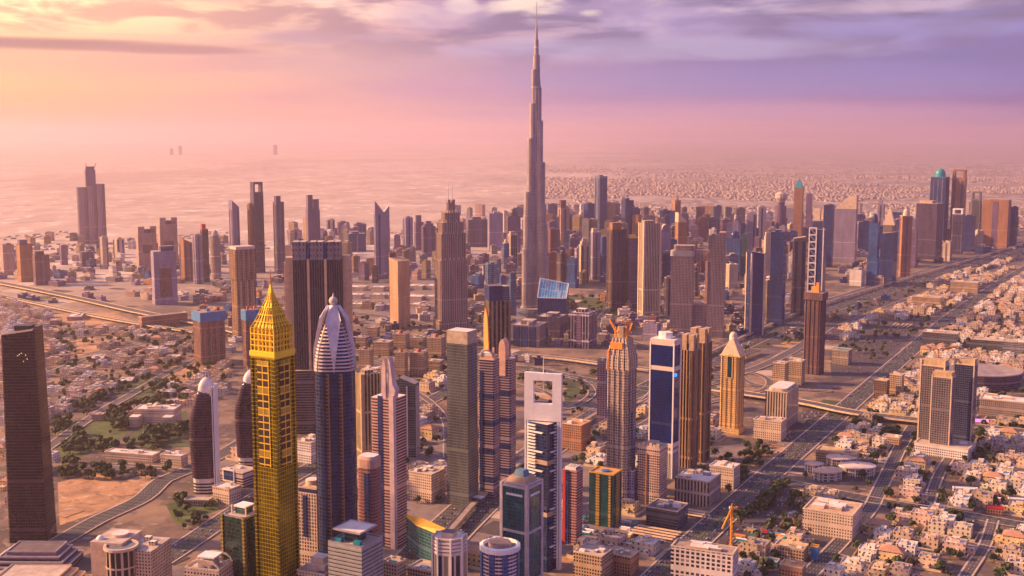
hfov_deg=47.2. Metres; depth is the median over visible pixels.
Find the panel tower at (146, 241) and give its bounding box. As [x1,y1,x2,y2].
[136,226,156,270]
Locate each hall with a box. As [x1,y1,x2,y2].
[49,318,61,324]
[67,313,84,320]
[74,321,84,324]
[89,354,105,361]
[109,339,120,345]
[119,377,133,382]
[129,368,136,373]
[137,333,151,340]
[146,345,158,351]
[164,341,175,346]
[352,285,368,290]
[352,293,364,298]
[353,301,361,307]
[370,285,386,290]
[370,293,387,298]
[410,284,425,289]
[410,294,425,300]
[410,302,427,307]
[424,294,434,299]
[425,284,434,289]
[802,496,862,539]
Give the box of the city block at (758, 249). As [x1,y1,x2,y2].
[756,247,761,252]
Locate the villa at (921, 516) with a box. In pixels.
[907,507,934,528]
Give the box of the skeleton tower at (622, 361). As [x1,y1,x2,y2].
[606,326,637,497]
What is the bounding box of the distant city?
[0,162,1023,250]
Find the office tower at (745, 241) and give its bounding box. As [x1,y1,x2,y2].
[741,233,748,276]
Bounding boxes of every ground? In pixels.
[0,141,1023,575]
[57,508,84,516]
[108,486,141,495]
[207,305,224,308]
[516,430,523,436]
[536,394,550,399]
[553,554,573,570]
[747,440,819,471]
[771,345,792,347]
[781,341,797,345]
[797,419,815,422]
[859,490,898,500]
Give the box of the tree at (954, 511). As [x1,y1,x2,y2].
[946,508,957,514]
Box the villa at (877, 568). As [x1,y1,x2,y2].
[862,561,889,575]
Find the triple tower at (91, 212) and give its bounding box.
[76,163,106,243]
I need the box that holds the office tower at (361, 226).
[354,222,366,232]
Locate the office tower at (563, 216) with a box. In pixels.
[558,200,569,245]
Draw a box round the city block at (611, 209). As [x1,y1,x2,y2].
[607,202,615,220]
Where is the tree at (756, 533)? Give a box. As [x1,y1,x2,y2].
[752,529,760,537]
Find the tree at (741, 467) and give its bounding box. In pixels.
[740,466,746,474]
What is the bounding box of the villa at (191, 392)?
[177,389,194,398]
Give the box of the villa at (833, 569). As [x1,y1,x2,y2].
[820,561,851,575]
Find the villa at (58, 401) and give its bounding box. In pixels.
[55,397,72,406]
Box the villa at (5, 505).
[1,497,7,507]
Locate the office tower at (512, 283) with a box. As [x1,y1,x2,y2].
[509,271,515,306]
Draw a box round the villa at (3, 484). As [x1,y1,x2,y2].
[0,477,6,491]
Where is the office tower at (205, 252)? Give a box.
[200,224,209,282]
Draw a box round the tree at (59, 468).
[54,465,63,471]
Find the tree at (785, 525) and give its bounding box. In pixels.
[780,522,794,531]
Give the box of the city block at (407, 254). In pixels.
[402,249,412,261]
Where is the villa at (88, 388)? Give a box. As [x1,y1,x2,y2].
[82,386,94,392]
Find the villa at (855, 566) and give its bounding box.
[840,556,867,575]
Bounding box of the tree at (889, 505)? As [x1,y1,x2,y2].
[886,502,891,508]
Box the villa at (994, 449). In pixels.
[976,439,999,453]
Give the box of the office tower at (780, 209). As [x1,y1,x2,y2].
[775,191,786,228]
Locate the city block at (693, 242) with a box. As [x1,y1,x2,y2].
[689,239,697,248]
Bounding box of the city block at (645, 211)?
[642,206,648,216]
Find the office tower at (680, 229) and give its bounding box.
[675,212,686,244]
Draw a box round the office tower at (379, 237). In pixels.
[371,200,387,278]
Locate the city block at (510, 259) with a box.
[505,256,516,269]
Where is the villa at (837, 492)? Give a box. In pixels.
[823,489,846,499]
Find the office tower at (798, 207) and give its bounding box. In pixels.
[793,178,803,236]
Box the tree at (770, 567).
[767,563,774,571]
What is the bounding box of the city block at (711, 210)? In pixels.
[709,207,713,216]
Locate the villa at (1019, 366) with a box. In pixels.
[1012,362,1023,369]
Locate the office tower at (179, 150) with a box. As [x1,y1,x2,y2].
[178,146,181,154]
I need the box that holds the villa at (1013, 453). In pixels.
[1005,449,1023,462]
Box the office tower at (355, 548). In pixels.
[328,519,382,575]
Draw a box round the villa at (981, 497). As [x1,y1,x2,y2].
[972,488,996,507]
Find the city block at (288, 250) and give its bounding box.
[285,245,291,256]
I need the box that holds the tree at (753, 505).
[747,502,757,509]
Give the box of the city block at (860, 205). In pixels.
[858,202,862,213]
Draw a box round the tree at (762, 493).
[759,490,767,496]
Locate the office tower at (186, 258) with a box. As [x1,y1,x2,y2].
[179,239,192,280]
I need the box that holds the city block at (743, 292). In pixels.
[742,274,745,294]
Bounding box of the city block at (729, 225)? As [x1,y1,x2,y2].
[726,222,732,244]
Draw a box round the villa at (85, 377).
[78,374,91,382]
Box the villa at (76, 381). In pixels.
[68,378,84,386]
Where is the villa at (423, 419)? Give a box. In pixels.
[420,416,427,424]
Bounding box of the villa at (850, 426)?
[846,423,861,432]
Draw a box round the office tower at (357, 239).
[347,231,365,251]
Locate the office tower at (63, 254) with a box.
[59,244,67,264]
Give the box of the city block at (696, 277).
[694,265,698,296]
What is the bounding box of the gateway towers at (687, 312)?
[670,231,725,337]
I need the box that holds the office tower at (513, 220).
[507,209,520,248]
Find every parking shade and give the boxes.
[628,524,681,541]
[688,509,707,516]
[891,323,911,327]
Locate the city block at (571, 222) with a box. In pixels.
[569,213,572,229]
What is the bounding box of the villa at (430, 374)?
[423,370,443,379]
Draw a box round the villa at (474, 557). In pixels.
[468,544,479,570]
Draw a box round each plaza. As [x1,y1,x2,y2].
[299,419,448,558]
[352,279,434,325]
[468,434,646,564]
[697,443,752,462]
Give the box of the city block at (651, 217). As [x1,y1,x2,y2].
[648,214,655,221]
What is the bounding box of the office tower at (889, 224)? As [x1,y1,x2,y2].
[883,206,895,232]
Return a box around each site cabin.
[582,531,590,534]
[585,528,594,532]
[621,519,631,523]
[621,526,630,530]
[734,533,745,537]
[736,537,745,541]
[747,527,756,530]
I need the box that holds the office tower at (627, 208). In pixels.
[621,198,634,234]
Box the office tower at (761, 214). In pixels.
[757,205,765,240]
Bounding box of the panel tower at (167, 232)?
[157,217,178,263]
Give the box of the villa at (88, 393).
[85,391,95,399]
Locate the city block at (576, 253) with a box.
[574,246,577,275]
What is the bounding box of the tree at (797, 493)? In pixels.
[789,489,802,499]
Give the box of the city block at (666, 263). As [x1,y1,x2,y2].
[662,250,669,283]
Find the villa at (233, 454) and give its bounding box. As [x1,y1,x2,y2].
[225,445,237,461]
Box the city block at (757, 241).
[754,236,760,247]
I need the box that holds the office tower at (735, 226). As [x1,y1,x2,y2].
[732,215,738,230]
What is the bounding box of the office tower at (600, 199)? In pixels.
[594,175,606,230]
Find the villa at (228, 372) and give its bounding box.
[218,368,235,376]
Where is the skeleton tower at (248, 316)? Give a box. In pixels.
[241,306,259,367]
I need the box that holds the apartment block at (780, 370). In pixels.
[772,360,788,384]
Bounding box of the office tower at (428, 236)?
[421,221,434,256]
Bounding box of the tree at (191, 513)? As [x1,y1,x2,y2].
[188,509,199,516]
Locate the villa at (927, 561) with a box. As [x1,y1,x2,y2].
[912,551,947,572]
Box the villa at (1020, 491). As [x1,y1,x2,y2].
[1012,484,1023,497]
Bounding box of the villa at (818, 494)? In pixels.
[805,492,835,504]
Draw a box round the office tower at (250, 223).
[247,203,252,245]
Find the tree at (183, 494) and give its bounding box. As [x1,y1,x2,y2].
[180,491,187,498]
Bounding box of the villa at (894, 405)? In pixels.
[885,401,904,413]
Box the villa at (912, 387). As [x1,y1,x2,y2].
[904,382,918,392]
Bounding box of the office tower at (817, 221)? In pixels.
[812,208,822,228]
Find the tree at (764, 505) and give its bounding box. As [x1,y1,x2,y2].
[761,502,768,510]
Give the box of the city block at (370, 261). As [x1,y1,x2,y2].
[366,258,373,275]
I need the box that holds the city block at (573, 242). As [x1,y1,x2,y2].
[569,237,578,249]
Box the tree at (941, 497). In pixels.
[937,495,944,502]
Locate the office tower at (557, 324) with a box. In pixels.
[535,311,567,337]
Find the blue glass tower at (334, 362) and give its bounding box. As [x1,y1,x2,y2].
[313,293,357,553]
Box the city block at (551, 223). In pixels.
[547,220,555,228]
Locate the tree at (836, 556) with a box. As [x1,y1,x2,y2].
[831,552,840,562]
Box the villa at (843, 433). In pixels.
[834,431,852,443]
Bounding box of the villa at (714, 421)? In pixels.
[710,413,719,425]
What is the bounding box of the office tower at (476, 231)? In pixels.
[466,216,487,246]
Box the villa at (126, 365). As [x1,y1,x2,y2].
[124,362,140,370]
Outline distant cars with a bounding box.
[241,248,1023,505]
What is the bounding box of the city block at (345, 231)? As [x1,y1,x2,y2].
[343,228,350,241]
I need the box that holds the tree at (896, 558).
[892,555,903,561]
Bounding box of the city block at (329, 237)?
[325,235,332,241]
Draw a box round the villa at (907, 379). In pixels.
[904,376,912,382]
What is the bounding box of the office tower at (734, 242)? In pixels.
[726,230,741,275]
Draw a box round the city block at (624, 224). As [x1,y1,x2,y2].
[621,222,628,236]
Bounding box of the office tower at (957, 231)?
[951,208,964,254]
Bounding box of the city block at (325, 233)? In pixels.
[322,230,327,237]
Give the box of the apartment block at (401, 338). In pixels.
[392,330,409,348]
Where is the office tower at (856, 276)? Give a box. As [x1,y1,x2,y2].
[849,267,864,285]
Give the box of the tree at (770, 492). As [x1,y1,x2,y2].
[764,489,775,497]
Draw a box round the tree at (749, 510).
[744,506,753,515]
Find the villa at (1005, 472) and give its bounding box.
[995,468,1010,479]
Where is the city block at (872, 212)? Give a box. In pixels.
[869,210,876,216]
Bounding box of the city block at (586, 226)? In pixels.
[582,218,591,240]
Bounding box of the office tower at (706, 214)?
[703,212,709,239]
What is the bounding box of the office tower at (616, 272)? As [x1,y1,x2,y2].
[606,222,626,308]
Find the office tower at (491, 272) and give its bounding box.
[485,262,497,283]
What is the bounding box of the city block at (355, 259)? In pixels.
[352,254,358,271]
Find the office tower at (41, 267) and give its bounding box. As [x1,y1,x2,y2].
[32,250,50,285]
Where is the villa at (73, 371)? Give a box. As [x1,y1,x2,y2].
[65,369,81,375]
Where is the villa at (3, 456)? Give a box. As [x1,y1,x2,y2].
[0,451,5,460]
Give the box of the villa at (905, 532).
[893,526,915,543]
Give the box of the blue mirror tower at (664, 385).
[648,331,680,478]
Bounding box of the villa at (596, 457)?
[584,452,606,467]
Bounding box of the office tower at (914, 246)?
[911,228,917,266]
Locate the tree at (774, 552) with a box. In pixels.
[770,549,779,556]
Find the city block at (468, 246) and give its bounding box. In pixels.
[466,243,471,258]
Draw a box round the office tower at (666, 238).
[661,224,670,261]
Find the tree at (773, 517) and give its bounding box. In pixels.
[769,514,776,520]
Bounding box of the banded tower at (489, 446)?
[479,347,499,497]
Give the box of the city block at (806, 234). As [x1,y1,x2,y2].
[804,226,811,241]
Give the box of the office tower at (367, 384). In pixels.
[355,368,380,456]
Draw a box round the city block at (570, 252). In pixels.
[565,248,574,278]
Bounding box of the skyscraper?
[517,2,548,313]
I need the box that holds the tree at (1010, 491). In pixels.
[1006,487,1017,495]
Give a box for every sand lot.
[53,312,131,324]
[58,472,152,524]
[67,333,123,357]
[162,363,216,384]
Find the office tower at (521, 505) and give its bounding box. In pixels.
[500,468,542,575]
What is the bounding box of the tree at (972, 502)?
[968,498,975,508]
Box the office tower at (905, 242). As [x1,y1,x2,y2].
[897,209,912,276]
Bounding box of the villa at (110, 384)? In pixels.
[102,381,120,391]
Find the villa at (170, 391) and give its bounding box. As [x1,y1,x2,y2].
[162,389,178,397]
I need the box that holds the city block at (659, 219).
[656,217,662,223]
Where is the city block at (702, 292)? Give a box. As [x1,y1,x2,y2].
[700,289,704,298]
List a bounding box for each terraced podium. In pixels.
[0,541,83,569]
[0,564,91,575]
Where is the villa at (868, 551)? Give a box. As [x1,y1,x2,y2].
[852,542,880,561]
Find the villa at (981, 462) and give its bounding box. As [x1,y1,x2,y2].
[969,458,987,469]
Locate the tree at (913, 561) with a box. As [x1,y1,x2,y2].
[910,558,916,565]
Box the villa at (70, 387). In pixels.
[62,386,79,394]
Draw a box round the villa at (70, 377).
[60,374,78,380]
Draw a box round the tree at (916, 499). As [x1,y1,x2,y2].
[913,496,919,501]
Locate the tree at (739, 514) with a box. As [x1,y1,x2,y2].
[732,509,745,522]
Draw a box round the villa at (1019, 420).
[1014,416,1023,427]
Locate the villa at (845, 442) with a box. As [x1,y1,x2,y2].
[835,436,854,449]
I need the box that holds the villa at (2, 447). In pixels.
[0,442,5,453]
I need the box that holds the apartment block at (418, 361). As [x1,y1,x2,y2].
[409,348,427,375]
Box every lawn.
[56,412,131,458]
[166,495,220,524]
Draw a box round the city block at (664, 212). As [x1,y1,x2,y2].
[660,209,669,216]
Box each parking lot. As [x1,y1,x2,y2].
[36,289,70,292]
[74,553,91,572]
[78,566,91,573]
[117,473,139,479]
[172,556,189,564]
[183,303,200,306]
[476,521,499,535]
[566,455,584,463]
[679,467,706,472]
[719,487,804,545]
[758,342,786,345]
[768,409,825,442]
[788,424,809,430]
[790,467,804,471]
[806,533,832,545]
[819,546,857,559]
[829,320,926,383]
[853,449,890,482]
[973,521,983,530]
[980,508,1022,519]
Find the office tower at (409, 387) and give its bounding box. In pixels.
[399,375,419,456]
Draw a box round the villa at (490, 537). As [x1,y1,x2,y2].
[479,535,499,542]
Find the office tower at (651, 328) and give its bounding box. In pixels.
[642,320,660,340]
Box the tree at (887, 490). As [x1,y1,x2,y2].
[884,486,893,497]
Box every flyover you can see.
[0,281,231,332]
[0,294,192,333]
[521,349,759,372]
[711,387,1023,433]
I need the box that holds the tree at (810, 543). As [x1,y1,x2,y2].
[808,541,817,550]
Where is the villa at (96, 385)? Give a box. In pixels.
[90,383,102,388]
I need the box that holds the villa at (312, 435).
[306,434,315,437]
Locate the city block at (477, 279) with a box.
[470,273,483,287]
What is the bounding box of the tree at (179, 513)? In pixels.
[174,511,183,516]
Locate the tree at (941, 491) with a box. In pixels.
[936,488,945,495]
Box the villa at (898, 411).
[888,407,909,421]
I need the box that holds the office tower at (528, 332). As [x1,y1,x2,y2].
[511,318,547,347]
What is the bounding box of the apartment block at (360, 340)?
[355,335,367,348]
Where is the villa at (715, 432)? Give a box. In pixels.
[710,426,726,441]
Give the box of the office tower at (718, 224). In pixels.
[717,217,722,233]
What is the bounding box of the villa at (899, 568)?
[889,561,919,575]
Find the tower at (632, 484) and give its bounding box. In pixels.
[628,467,636,499]
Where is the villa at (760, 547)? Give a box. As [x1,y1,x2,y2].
[736,536,771,557]
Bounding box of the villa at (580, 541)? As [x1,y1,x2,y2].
[566,536,601,558]
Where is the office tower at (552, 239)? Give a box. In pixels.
[548,228,557,255]
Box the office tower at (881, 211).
[877,200,884,224]
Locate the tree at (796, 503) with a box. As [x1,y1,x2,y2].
[794,501,799,508]
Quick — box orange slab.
[389,252,409,327]
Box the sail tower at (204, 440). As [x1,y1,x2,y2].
[189,373,220,493]
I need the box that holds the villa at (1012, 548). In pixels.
[994,543,1023,563]
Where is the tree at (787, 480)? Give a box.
[783,477,790,484]
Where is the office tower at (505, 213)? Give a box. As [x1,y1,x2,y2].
[502,210,507,231]
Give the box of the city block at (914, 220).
[910,213,915,227]
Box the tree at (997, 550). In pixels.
[994,547,1001,552]
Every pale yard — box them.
[0,288,30,292]
[58,300,79,303]
[490,511,499,518]
[755,370,772,375]
[774,531,785,540]
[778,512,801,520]
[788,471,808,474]
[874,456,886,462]
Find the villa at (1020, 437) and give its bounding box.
[1009,434,1023,442]
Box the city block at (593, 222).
[590,218,596,228]
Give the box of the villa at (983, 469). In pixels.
[975,466,991,476]
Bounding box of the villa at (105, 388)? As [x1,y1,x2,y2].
[94,386,111,394]
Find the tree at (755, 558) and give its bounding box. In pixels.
[751,556,759,564]
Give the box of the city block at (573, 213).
[570,211,578,215]
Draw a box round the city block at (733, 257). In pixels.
[730,253,738,280]
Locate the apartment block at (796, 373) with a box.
[788,358,805,384]
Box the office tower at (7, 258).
[0,242,14,274]
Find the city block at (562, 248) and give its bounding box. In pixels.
[557,246,565,282]
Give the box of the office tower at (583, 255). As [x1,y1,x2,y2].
[578,238,588,282]
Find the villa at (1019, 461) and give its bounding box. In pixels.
[1015,454,1023,467]
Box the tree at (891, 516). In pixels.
[887,511,898,520]
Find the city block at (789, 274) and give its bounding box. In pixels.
[787,254,791,279]
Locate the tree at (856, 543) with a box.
[851,539,863,547]
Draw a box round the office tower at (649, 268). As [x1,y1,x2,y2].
[637,220,661,317]
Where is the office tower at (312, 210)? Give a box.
[305,194,319,241]
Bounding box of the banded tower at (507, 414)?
[498,333,515,487]
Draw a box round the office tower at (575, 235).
[570,233,578,237]
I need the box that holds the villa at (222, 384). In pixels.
[217,382,231,389]
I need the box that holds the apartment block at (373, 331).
[368,326,379,336]
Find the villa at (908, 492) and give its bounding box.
[896,484,928,502]
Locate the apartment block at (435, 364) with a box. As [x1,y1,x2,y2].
[428,358,443,371]
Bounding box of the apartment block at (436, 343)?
[426,333,445,359]
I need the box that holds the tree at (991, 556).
[988,553,997,559]
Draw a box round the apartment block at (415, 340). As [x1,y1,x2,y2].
[410,335,426,346]
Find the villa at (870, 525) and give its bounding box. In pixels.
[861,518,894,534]
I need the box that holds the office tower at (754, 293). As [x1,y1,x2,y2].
[744,250,765,335]
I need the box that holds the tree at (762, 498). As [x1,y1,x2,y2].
[757,496,767,502]
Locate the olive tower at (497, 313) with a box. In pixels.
[484,284,510,356]
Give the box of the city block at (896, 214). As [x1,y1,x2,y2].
[893,212,902,218]
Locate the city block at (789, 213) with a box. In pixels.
[786,208,793,223]
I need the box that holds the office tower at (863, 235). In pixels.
[858,220,870,251]
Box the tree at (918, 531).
[915,528,921,536]
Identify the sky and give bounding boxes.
[0,0,1023,140]
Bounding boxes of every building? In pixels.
[91,412,105,420]
[104,448,159,462]
[138,311,187,327]
[160,450,187,467]
[184,495,213,506]
[184,550,232,575]
[212,481,240,504]
[220,464,253,487]
[296,552,328,575]
[297,437,315,463]
[383,555,406,575]
[407,559,430,575]
[408,465,444,503]
[562,418,590,450]
[573,542,613,575]
[613,546,638,575]
[646,498,687,530]
[670,538,738,575]
[675,468,720,506]
[709,460,740,489]
[753,415,786,441]
[766,556,779,568]
[774,539,808,561]
[779,559,806,575]
[804,461,823,472]
[810,544,819,559]
[813,467,842,481]
[816,445,859,461]
[826,454,857,467]
[831,347,852,365]
[838,461,876,477]
[874,377,889,398]
[882,433,902,445]
[889,371,904,396]
[912,294,942,306]
[914,438,975,460]
[922,329,959,344]
[950,280,979,293]
[952,486,976,492]
[970,336,1006,351]
[978,393,1023,418]
[985,504,1003,515]
[1002,338,1023,355]
[1008,497,1023,502]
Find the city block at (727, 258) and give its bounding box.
[726,253,732,261]
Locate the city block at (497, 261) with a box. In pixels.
[489,258,500,271]
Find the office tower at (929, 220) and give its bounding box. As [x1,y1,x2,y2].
[916,200,943,259]
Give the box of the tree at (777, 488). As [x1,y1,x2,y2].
[772,484,782,492]
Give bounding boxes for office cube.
[568,308,596,348]
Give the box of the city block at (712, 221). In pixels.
[710,217,716,228]
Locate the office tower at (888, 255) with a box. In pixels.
[879,232,897,283]
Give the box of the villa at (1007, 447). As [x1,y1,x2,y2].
[1000,443,1022,453]
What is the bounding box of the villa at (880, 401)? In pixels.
[867,398,889,408]
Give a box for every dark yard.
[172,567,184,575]
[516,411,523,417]
[562,458,581,461]
[563,545,572,549]
[582,403,596,406]
[758,349,778,353]
[816,384,836,388]
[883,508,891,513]
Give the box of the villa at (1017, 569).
[1000,554,1023,575]
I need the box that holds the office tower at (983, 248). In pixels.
[975,244,991,253]
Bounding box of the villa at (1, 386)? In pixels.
[0,381,2,391]
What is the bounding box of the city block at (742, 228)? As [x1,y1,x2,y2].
[738,222,745,236]
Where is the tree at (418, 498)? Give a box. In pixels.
[413,495,420,500]
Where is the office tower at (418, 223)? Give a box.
[414,215,424,250]
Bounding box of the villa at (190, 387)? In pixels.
[182,384,197,390]
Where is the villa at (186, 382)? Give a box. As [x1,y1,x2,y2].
[178,381,193,387]
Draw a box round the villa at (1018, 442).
[1011,438,1023,452]
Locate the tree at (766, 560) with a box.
[758,556,774,566]
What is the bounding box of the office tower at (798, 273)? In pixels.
[791,236,805,315]
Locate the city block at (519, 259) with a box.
[518,253,521,265]
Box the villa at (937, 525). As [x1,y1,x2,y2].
[922,515,949,535]
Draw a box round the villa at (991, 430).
[982,426,999,439]
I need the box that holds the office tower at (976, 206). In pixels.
[971,191,981,229]
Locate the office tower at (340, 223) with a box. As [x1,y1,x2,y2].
[337,221,348,235]
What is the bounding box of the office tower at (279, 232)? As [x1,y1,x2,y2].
[273,196,284,273]
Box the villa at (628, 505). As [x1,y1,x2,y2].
[621,498,645,516]
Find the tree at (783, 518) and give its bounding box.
[780,515,786,522]
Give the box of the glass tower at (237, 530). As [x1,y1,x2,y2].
[220,501,255,575]
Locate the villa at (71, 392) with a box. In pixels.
[65,388,84,397]
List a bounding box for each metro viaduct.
[422,411,596,554]
[712,243,1022,351]
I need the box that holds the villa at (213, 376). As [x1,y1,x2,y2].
[209,375,224,380]
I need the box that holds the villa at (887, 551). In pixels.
[875,544,907,563]
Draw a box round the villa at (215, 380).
[210,378,223,383]
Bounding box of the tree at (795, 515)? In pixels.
[792,512,798,518]
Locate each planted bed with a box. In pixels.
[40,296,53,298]
[541,385,574,390]
[736,461,749,466]
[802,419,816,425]
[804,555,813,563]
[820,399,839,404]
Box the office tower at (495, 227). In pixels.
[487,211,502,250]
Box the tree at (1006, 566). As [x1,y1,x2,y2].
[1001,560,1013,570]
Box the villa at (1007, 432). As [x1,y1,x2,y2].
[1000,427,1019,438]
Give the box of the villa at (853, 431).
[844,429,858,433]
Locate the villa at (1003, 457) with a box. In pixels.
[991,453,1014,464]
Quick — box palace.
[129,402,181,427]
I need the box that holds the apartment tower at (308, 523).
[298,477,317,566]
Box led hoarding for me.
[975,419,993,422]
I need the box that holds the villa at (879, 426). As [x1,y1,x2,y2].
[872,423,884,429]
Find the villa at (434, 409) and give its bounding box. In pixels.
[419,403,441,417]
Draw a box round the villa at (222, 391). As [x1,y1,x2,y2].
[217,386,231,395]
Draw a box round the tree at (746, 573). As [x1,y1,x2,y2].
[744,571,751,575]
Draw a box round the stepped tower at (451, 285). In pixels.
[433,184,468,330]
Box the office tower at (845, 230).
[833,195,858,262]
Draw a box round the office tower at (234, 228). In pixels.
[228,200,239,245]
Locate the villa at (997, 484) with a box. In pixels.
[980,477,1008,496]
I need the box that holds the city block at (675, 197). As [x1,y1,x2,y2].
[671,196,678,209]
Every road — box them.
[47,336,193,356]
[48,440,235,543]
[50,319,227,372]
[51,345,227,448]
[53,463,186,471]
[171,365,718,562]
[355,312,511,352]
[355,354,478,372]
[419,392,446,457]
[516,372,595,408]
[516,383,596,410]
[518,324,836,376]
[594,391,648,425]
[597,307,719,366]
[603,399,718,446]
[636,372,771,403]
[640,266,1023,575]
[659,319,746,343]
[705,461,1023,526]
[741,340,831,391]
[764,242,1023,324]
[806,425,916,575]
[831,552,924,575]
[832,260,1023,328]
[853,339,969,343]
[867,520,1023,555]
[885,309,1023,324]
[906,450,1023,471]
[922,415,986,503]
[957,519,999,575]
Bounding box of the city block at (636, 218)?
[632,214,641,236]
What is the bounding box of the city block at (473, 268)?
[468,264,479,275]
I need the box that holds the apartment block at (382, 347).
[373,339,393,355]
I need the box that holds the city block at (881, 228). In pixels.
[880,225,882,239]
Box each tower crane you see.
[609,319,618,336]
[628,323,632,336]
[721,503,738,545]
[932,345,956,357]
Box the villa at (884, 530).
[867,525,893,541]
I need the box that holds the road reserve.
[718,246,1023,349]
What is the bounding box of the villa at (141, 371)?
[133,367,152,376]
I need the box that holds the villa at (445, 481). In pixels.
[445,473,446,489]
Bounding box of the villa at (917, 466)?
[903,461,921,473]
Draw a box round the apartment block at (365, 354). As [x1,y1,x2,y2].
[358,346,373,370]
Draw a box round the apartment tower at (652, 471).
[637,439,667,504]
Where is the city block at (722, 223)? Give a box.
[719,218,731,231]
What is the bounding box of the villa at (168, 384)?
[166,381,178,388]
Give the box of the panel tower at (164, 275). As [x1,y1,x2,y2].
[150,245,177,304]
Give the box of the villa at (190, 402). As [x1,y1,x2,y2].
[184,396,194,407]
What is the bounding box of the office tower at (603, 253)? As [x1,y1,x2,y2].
[600,236,606,275]
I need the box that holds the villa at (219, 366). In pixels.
[212,363,229,371]
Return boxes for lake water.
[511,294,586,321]
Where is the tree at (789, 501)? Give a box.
[785,498,793,504]
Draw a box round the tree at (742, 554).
[738,551,746,557]
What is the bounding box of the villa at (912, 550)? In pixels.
[896,538,922,559]
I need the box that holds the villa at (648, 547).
[625,534,666,560]
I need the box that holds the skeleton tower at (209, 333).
[191,307,225,364]
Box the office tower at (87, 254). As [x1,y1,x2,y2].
[79,249,94,266]
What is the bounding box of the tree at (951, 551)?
[945,547,956,559]
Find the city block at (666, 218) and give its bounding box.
[663,214,669,225]
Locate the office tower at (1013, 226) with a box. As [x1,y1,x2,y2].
[1009,206,1018,245]
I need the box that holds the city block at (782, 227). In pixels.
[779,225,786,230]
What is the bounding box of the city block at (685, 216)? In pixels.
[681,213,688,236]
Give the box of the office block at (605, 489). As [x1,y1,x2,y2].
[589,466,621,527]
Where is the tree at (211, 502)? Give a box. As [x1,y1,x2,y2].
[208,499,215,507]
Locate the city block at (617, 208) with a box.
[616,203,619,215]
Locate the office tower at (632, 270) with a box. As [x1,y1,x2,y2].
[626,234,637,308]
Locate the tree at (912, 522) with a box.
[909,520,916,526]
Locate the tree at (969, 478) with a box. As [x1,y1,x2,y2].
[965,475,975,485]
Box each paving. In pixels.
[111,466,133,469]
[144,303,174,306]
[172,565,182,571]
[220,460,237,465]
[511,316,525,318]
[516,397,535,401]
[583,294,599,297]
[743,430,752,435]
[775,441,790,446]
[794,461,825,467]
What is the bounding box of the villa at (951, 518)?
[938,511,956,526]
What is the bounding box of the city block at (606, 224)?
[604,220,613,236]
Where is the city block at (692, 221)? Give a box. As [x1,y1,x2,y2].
[688,218,695,231]
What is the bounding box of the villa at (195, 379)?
[189,375,201,383]
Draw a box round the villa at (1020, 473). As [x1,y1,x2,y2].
[1011,471,1023,476]
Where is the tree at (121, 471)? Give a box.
[118,467,125,476]
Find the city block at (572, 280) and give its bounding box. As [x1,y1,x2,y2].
[565,256,578,287]
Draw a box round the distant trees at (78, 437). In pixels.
[50,253,1023,472]
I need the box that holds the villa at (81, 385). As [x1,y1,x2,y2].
[76,382,89,388]
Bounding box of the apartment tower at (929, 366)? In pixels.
[917,357,949,439]
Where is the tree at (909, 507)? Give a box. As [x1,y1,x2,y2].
[904,505,914,510]
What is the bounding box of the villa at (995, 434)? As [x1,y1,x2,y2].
[987,433,1004,439]
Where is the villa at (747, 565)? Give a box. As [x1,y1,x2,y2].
[737,557,762,575]
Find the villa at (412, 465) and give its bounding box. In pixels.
[407,461,429,474]
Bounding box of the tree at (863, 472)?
[859,469,867,479]
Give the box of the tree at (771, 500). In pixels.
[768,497,774,505]
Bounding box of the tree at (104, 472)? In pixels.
[99,468,108,476]
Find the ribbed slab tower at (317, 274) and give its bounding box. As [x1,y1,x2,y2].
[284,240,352,433]
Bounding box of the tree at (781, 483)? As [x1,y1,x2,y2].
[775,481,784,492]
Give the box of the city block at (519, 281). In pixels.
[516,277,521,293]
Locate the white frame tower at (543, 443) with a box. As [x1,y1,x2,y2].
[524,356,562,572]
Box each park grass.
[115,374,158,401]
[127,411,189,448]
[564,380,579,401]
[568,296,617,317]
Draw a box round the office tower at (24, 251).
[16,239,33,281]
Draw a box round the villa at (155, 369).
[149,366,164,373]
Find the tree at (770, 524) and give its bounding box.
[765,519,774,529]
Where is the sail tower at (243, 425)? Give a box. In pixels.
[235,367,252,466]
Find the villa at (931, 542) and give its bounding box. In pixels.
[916,533,942,551]
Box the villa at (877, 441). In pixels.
[870,435,890,450]
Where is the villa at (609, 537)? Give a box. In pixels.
[597,527,631,548]
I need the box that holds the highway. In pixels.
[394,248,1023,575]
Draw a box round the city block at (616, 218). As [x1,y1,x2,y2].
[613,215,620,221]
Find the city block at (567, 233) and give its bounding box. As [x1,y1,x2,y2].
[564,230,575,248]
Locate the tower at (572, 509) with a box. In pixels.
[562,463,582,543]
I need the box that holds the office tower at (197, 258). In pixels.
[192,233,202,283]
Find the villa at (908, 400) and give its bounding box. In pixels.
[891,395,913,405]
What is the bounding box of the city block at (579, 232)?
[576,230,581,240]
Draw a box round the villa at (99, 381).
[92,379,106,384]
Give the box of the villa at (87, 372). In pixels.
[82,370,94,374]
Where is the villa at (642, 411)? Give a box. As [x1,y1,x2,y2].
[636,404,648,418]
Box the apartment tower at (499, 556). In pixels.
[480,537,519,575]
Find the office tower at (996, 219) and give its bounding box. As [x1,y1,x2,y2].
[981,198,1011,247]
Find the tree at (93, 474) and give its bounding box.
[89,470,95,479]
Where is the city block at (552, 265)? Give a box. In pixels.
[549,251,556,280]
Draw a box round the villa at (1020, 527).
[1010,523,1023,531]
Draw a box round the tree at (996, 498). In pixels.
[993,495,998,504]
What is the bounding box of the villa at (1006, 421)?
[988,414,1013,426]
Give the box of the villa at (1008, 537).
[993,529,1023,549]
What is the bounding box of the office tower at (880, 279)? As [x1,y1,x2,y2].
[874,275,885,286]

